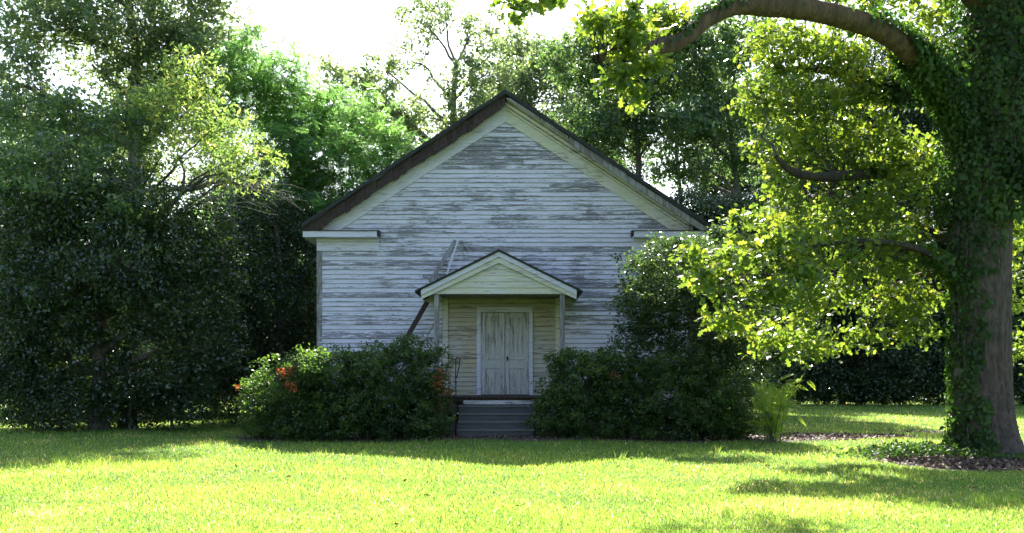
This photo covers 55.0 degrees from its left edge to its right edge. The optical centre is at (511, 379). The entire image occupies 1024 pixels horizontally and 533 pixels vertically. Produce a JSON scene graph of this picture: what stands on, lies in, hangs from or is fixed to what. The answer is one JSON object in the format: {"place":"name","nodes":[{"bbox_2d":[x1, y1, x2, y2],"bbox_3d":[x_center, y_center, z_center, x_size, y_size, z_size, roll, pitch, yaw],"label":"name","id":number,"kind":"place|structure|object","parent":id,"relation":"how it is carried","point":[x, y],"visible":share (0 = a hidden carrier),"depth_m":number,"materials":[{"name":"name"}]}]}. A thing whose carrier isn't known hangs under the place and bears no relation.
{"place":"outdoors","nodes":[
{"label":"outdoors","id":0,"kind":"place"},
{"bbox_2d":[0,0,965,286],"label":"sky","id":1,"kind":"structure","parent":0,"point":[346,29],"materials":[{"name":"white"}]},
{"bbox_2d":[0,389,1023,532],"bbox_3d":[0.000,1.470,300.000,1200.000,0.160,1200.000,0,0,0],"label":"lawn ground","id":2,"kind":"structure","parent":0,"point":[497,450],"depth_m":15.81,"materials":[{"name":"green plant"}]},
{"bbox_2d":[0,230,50,410],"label":"background tree","id":3,"kind":"object","parent":2,"relation":"on","point":[16,285],"visible":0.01,"depth_m":39.63,"materials":[{"name":"green plant"}]},
{"bbox_2d":[0,306,62,412],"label":"undergrowth shrub","id":4,"kind":"object","parent":2,"relation":"on","point":[8,348],"visible":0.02,"depth_m":36.03,"materials":[{"name":"green plant"}]},
{"bbox_2d":[0,330,79,429],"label":"undergrowth shrub","id":5,"kind":"object","parent":2,"relation":"on","point":[3,418],"visible":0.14,"depth_m":27.54,"materials":[{"name":"green plant"}]},
{"bbox_2d":[0,116,89,407],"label":"background tree","id":6,"kind":"object","parent":2,"relation":"on","point":[22,193],"visible":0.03,"depth_m":42.18,"materials":[{"name":"green plant"}]},
{"bbox_2d":[0,347,112,431],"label":"undergrowth shrub","id":7,"kind":"object","parent":2,"relation":"on","point":[60,422],"visible":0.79,"depth_m":26.44,"materials":[{"name":"green plant"}]},
{"bbox_2d":[5,307,121,399],"bbox_3d":[-16.372,-1.003,36.338,3.926,5.059,4.628,0,0,0],"label":"undergrowth shrub","id":8,"kind":"object","parent":2,"relation":"on","point":[88,337],"depth_m":36.78,"materials":[{"name":"green plant"}]},
{"bbox_2d":[42,239,127,343],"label":"background tree","id":9,"kind":"object","parent":2,"relation":"on","point":[112,295],"depth_m":40.23,"materials":[{"name":"green plant"}]},
{"bbox_2d":[0,69,182,425],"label":"broadleaf tree","id":10,"kind":"object","parent":2,"relation":"on","point":[82,172],"visible":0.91,"depth_m":26.70,"materials":[{"name":"green plant"}]},
{"bbox_2d":[35,331,153,425],"bbox_3d":[-12.460,-0.102,29.167,3.460,3.217,4.121,0,0,36],"label":"undergrowth shrub","id":11,"kind":"object","parent":2,"relation":"on","point":[114,381],"visible":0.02,"depth_m":28.85,"materials":[{"name":"green plant"}]},
{"bbox_2d":[62,353,188,429],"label":"undergrowth shrub","id":12,"kind":"object","parent":2,"relation":"on","point":[132,402],"visible":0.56,"depth_m":27.30,"materials":[{"name":"green plant"}]},
{"bbox_2d":[0,0,253,419],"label":"tall oak","id":13,"kind":"object","parent":2,"relation":"on","point":[148,38],"visible":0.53,"depth_m":33.87,"materials":[{"name":"green plant"}]},
{"bbox_2d":[71,81,188,313],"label":"background tree","id":14,"kind":"object","parent":2,"relation":"on","point":[147,157],"visible":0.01,"depth_m":44.18,"materials":[{"name":"green plant"}]},
{"bbox_2d":[0,150,264,430],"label":"evergreen tree","id":15,"kind":"object","parent":2,"relation":"on","point":[66,247],"visible":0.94,"depth_m":26.53,"materials":[{"name":"green plant"}]},
{"bbox_2d":[90,303,174,416],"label":"undergrowth shrub","id":16,"kind":"object","parent":2,"relation":"on","point":[109,325],"visible":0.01,"depth_m":37.10,"materials":[{"name":"green plant"}]},
{"bbox_2d":[118,254,224,413],"bbox_3d":[-13.359,-2.146,39.561,5.667,7.334,6.037,0,0,-20],"label":"background tree","id":17,"kind":"object","parent":2,"relation":"on","point":[184,298],"visible":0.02,"depth_m":39.05,"materials":[{"name":"green plant"}]},
{"bbox_2d":[113,337,230,428],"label":"undergrowth shrub","id":18,"kind":"object","parent":2,"relation":"on","point":[171,421],"visible":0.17,"depth_m":28.53,"materials":[{"name":"green plant"}]},
{"bbox_2d":[154,290,215,387],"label":"undergrowth shrub","id":19,"kind":"object","parent":2,"relation":"on","point":[178,328],"visible":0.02,"depth_m":36.58,"materials":[{"name":"green plant"}]},
{"bbox_2d":[90,42,303,428],"bbox_3d":[-8.730,-4.026,27.556,6.390,11.161,4.103,0,0,22],"label":"yellowing tree","id":20,"kind":"object","parent":2,"relation":"on","point":[172,115],"visible":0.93,"depth_m":27.25,"materials":[{"name":"green plant"}]},
{"bbox_2d":[167,130,245,412],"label":"background tree","id":21,"kind":"object","parent":2,"relation":"on","point":[190,176],"visible":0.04,"depth_m":42.55,"materials":[{"name":"green plant"}]},
{"bbox_2d":[179,296,245,414],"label":"undergrowth shrub","id":22,"kind":"object","parent":2,"relation":"on","point":[219,387],"visible":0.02,"depth_m":36.88,"materials":[{"name":"green plant"}]},
{"bbox_2d":[172,311,280,425],"bbox_3d":[-9.407,-0.460,31.094,4.223,4.008,4.093,0,0,0],"label":"undergrowth shrub","id":23,"kind":"object","parent":2,"relation":"on","point":[216,404],"visible":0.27,"depth_m":30.51,"materials":[{"name":"green plant"}]},
{"bbox_2d":[189,172,316,411],"bbox_3d":[-7.671,-2.614,32.534,4.499,8.311,7.666,0,0,33],"label":"evergreen tree","id":24,"kind":"object","parent":2,"relation":"on","point":[296,324],"visible":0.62,"depth_m":31.43,"materials":[{"name":"green plant"}]},
{"bbox_2d":[222,305,291,402],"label":"undergrowth shrub","id":25,"kind":"object","parent":2,"relation":"on","point":[253,353],"visible":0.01,"depth_m":36.14,"materials":[{"name":"green plant"}]},
{"bbox_2d":[173,14,433,350],"bbox_3d":[-7.642,-6.173,35.831,9.759,15.424,7.052,0,0,0],"label":"feathery tree","id":26,"kind":"object","parent":2,"relation":"on","point":[269,92],"visible":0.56,"depth_m":34.77,"materials":[{"name":"green plant"}]},
{"bbox_2d":[232,342,380,441],"bbox_3d":[-4.885,0.313,23.490,3.690,2.473,2.942,0,0,37],"label":"azalea bush","id":27,"kind":"object","parent":2,"relation":"on","point":[296,416],"visible":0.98,"depth_m":22.90,"materials":[{"name":"green plant"}]},
{"bbox_2d":[233,435,493,441],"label":"bare soil","id":28,"kind":"structure","parent":2,"relation":"on","point":[263,439],"depth_m":23.39,"materials":[{"name":"brown soil"}]},
{"bbox_2d":[319,330,460,441],"bbox_3d":[-2.954,0.182,23.832,3.517,2.719,2.778,0,0,0],"label":"azalea bush","id":29,"kind":"object","parent":2,"relation":"on","point":[411,412],"visible":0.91,"depth_m":23.46,"materials":[{"name":"green plant"}]},
{"bbox_2d":[310,0,533,155],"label":"sparse oak","id":30,"kind":"object","parent":2,"relation":"on","point":[419,111],"visible":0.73,"depth_m":45.97,"materials":[{"name":"green plant"}]},
{"bbox_2d":[451,404,538,436],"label":"wooden steps","id":31,"kind":"structure","parent":2,"relation":"on","point":[487,420],"depth_m":24.67,"materials":[{"name":"grey wood"}]},
{"bbox_2d":[301,89,709,434],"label":"wooden church","id":32,"kind":"structure","parent":2,"relation":"on","point":[543,216],"depth_m":27.47,"materials":[{"name":"white wood"}]},
{"bbox_2d":[395,301,428,355],"bbox_3d":[-2.709,-1.322,26.451,1.012,1.622,0.090,0,0,-20],"label":"loose board","id":33,"kind":"object","parent":32,"relation":"on","point":[418,317],"visible":0.58,"depth_m":26.48,"materials":[{"name":"brown wood"}]},
{"bbox_2d":[428,240,456,282],"bbox_3d":[-1.920,-3.276,27.288,0.811,1.248,0.056,0,0,-18],"label":"loose board","id":34,"kind":"object","parent":32,"relation":"on","point":[442,261],"visible":0.98,"depth_m":27.27,"materials":[{"name":"grey wood"}]},
{"bbox_2d":[446,238,458,273],"bbox_3d":[-1.644,-3.417,27.289,0.401,1.038,0.047,0,0,-24],"label":"loose board","id":35,"kind":"object","parent":32,"relation":"on","point":[452,256],"visible":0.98,"depth_m":27.27,"materials":[{"name":"paint"}]},
{"bbox_2d":[453,357,460,396],"bbox_3d":[-1.405,-0.066,25.132,0.193,1.013,0.038,0,0,12],"label":"handrail","id":36,"kind":"object","parent":32,"relation":"on","point":[455,382],"visible":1,"depth_m":25.13,"materials":[{"name":"metal"}]},
{"bbox_2d":[459,240,472,257],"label":"dry vine","id":37,"kind":"object","parent":32,"relation":"attached to","point":[464,246],"visible":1,"depth_m":27.45,"materials":[{"name":"plant"}]},
{"bbox_2d":[481,313,504,393],"bbox_3d":[-0.533,-0.718,27.429,0.658,2.275,0.062,0,0,0],"label":"door","id":38,"kind":"structure","parent":32,"relation":"in","point":[492,324],"depth_m":27.40,"materials":[{"name":"paint"}]},
{"bbox_2d":[505,313,528,393],"bbox_3d":[0.141,-0.718,27.405,0.662,2.275,0.110,0,0,0],"label":"door","id":39,"kind":"structure","parent":32,"relation":"in","point":[516,324],"depth_m":27.42,"materials":[{"name":"paint"}]},
{"bbox_2d":[10,441,1023,504],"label":"tall grass","id":40,"kind":"structure","parent":2,"relation":"on","point":[95,461],"depth_m":16.86,"materials":[{"name":"green plant"}]},
{"bbox_2d":[462,18,595,126],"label":"oak tree","id":41,"kind":"object","parent":2,"relation":"on","point":[528,93],"visible":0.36,"depth_m":50.95,"materials":[{"name":"green plant"}]},
{"bbox_2d":[45,429,1023,527],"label":"leaf litter","id":42,"kind":"object","parent":2,"relation":"on","point":[985,463],"visible":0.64,"depth_m":18.72,"materials":[{"name":"brown plant"}]},
{"bbox_2d":[568,61,651,183],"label":"background tree","id":43,"kind":"object","parent":2,"relation":"on","point":[633,165],"visible":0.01,"depth_m":59.70,"materials":[{"name":"green plant"}]},
{"bbox_2d":[527,0,715,177],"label":"oak tree","id":44,"kind":"object","parent":2,"relation":"on","point":[606,122],"visible":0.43,"depth_m":43.32,"materials":[{"name":"green plant"}]},
{"bbox_2d":[480,434,819,442],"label":"bare soil","id":45,"kind":"structure","parent":2,"relation":"on","point":[627,438],"depth_m":23.25,"materials":[{"name":"brown soil"}]},
{"bbox_2d":[520,336,661,439],"bbox_3d":[2.012,0.229,23.932,3.666,2.595,2.715,0,0,0],"label":"azalea bush","id":46,"kind":"object","parent":45,"relation":"on","point":[600,404],"visible":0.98,"depth_m":23.48,"materials":[{"name":"green plant"}]},
{"bbox_2d":[621,348,785,440],"bbox_3d":[4.513,0.378,23.786,3.963,2.346,2.629,0,0,0],"label":"azalea bush","id":47,"kind":"object","parent":45,"relation":"on","point":[697,419],"visible":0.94,"depth_m":23.37,"materials":[{"name":"green plant"}]},
{"bbox_2d":[639,82,729,204],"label":"oak tree","id":48,"kind":"object","parent":2,"relation":"on","point":[649,162],"visible":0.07,"depth_m":48.85,"materials":[{"name":"green plant"}]},
{"bbox_2d":[601,214,779,402],"bbox_3d":[4.561,-1.317,24.064,4.918,5.717,4.477,0,0,0],"label":"tall shrub","id":49,"kind":"object","parent":2,"relation":"on","point":[651,304],"visible":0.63,"depth_m":24.20,"materials":[{"name":"green plant"}]},
{"bbox_2d":[643,0,794,410],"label":"oak tree","id":50,"kind":"object","parent":2,"relation":"on","point":[717,130],"visible":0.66,"depth_m":41.44,"materials":[{"name":"green plant"}]},
{"bbox_2d":[684,58,770,401],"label":"background tree","id":51,"kind":"object","parent":2,"relation":"on","point":[714,191],"visible":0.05,"depth_m":58.63,"materials":[{"name":"green plant"}]},
{"bbox_2d":[658,171,826,406],"bbox_3d":[8.640,-3.236,40.000,8.401,9.611,7.741,0,0,0],"label":"bushy tree","id":52,"kind":"object","parent":2,"relation":"on","point":[708,204],"visible":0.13,"depth_m":38.25,"materials":[{"name":"green plant"}]},
{"bbox_2d":[489,0,1023,455],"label":"oak tree","id":53,"kind":"object","parent":2,"relation":"on","point":[858,234],"visible":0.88,"depth_m":19.15,"materials":[{"name":"green plant"}]},
{"bbox_2d":[605,0,1023,455],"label":"ivy vine","id":54,"kind":"object","parent":53,"relation":"attached to","point":[963,107],"visible":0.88,"depth_m":18.91,"materials":[{"name":"green plant"}]},
{"bbox_2d":[746,374,814,442],"bbox_3d":[5.997,0.683,22.273,1.414,1.632,2.015,0,0,29],"label":"fern sapling","id":55,"kind":"object","parent":2,"relation":"on","point":[769,425],"visible":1,"depth_m":22.11,"materials":[{"name":"green plant"}]},
{"bbox_2d":[757,330,827,403],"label":"undergrowth shrub","id":56,"kind":"object","parent":2,"relation":"on","point":[797,384],"visible":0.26,"depth_m":53.19,"materials":[{"name":"green plant"}]},
{"bbox_2d":[742,59,855,404],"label":"background tree","id":57,"kind":"object","parent":2,"relation":"on","point":[821,372],"visible":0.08,"depth_m":53.60,"materials":[{"name":"green plant"}]},
{"bbox_2d":[793,318,855,404],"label":"undergrowth shrub","id":58,"kind":"object","parent":2,"relation":"on","point":[829,391],"visible":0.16,"depth_m":54.27,"materials":[{"name":"green plant"}]},
{"bbox_2d":[752,434,915,440],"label":"bare soil","id":59,"kind":"structure","parent":2,"relation":"on","point":[844,438],"depth_m":23.49,"materials":[{"name":"brown soil"}]},
{"bbox_2d":[795,34,898,404],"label":"background tree","id":60,"kind":"object","parent":2,"relation":"on","point":[843,400],"visible":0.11,"depth_m":54.09,"materials":[{"name":"green plant"}]},
{"bbox_2d":[830,332,895,405],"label":"undergrowth shrub","id":61,"kind":"object","parent":2,"relation":"on","point":[864,376],"visible":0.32,"depth_m":53.54,"materials":[{"name":"green plant"}]},
{"bbox_2d":[830,16,950,404],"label":"background tree","id":62,"kind":"object","parent":2,"relation":"on","point":[902,370],"visible":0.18,"depth_m":53.59,"materials":[{"name":"green plant"}]},
{"bbox_2d":[873,345,943,403],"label":"undergrowth shrub","id":63,"kind":"object","parent":2,"relation":"on","point":[907,377],"visible":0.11,"depth_m":53.94,"materials":[{"name":"green plant"}]},
{"bbox_2d":[804,439,1023,461],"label":"ground ivy","id":64,"kind":"object","parent":2,"relation":"on","point":[891,448],"visible":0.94,"depth_m":18.75,"materials":[{"name":"green plant"}]},
{"bbox_2d":[872,27,955,404],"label":"background tree","id":65,"kind":"object","parent":2,"relation":"on","point":[938,318],"visible":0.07,"depth_m":54.76,"materials":[{"name":"green plant"}]},
{"bbox_2d":[885,320,949,404],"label":"undergrowth shrub","id":66,"kind":"object","parent":2,"relation":"on","point":[937,382],"visible":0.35,"depth_m":53.45,"materials":[{"name":"green plant"}]},
{"bbox_2d":[870,455,1023,470],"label":"bare soil","id":67,"kind":"structure","parent":2,"relation":"on","point":[929,467],"depth_m":17.19,"materials":[{"name":"brown soil"}]},
{"bbox_2d":[919,26,1023,403],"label":"background tree","id":68,"kind":"object","parent":2,"relation":"on","point":[1017,316],"visible":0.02,"depth_m":54.00,"materials":[{"name":"green plant"}]},
{"bbox_2d":[1012,119,1023,404],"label":"background tree","id":69,"kind":"object","parent":2,"relation":"on","point":[1021,295],"visible":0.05,"depth_m":53.36,"materials":[{"name":"green plant"}]},
{"bbox_2d":[1013,328,1023,404],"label":"undergrowth shrub","id":70,"kind":"object","parent":2,"relation":"on","point":[1016,389],"visible":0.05,"depth_m":52.92,"materials":[{"name":"green plant"}]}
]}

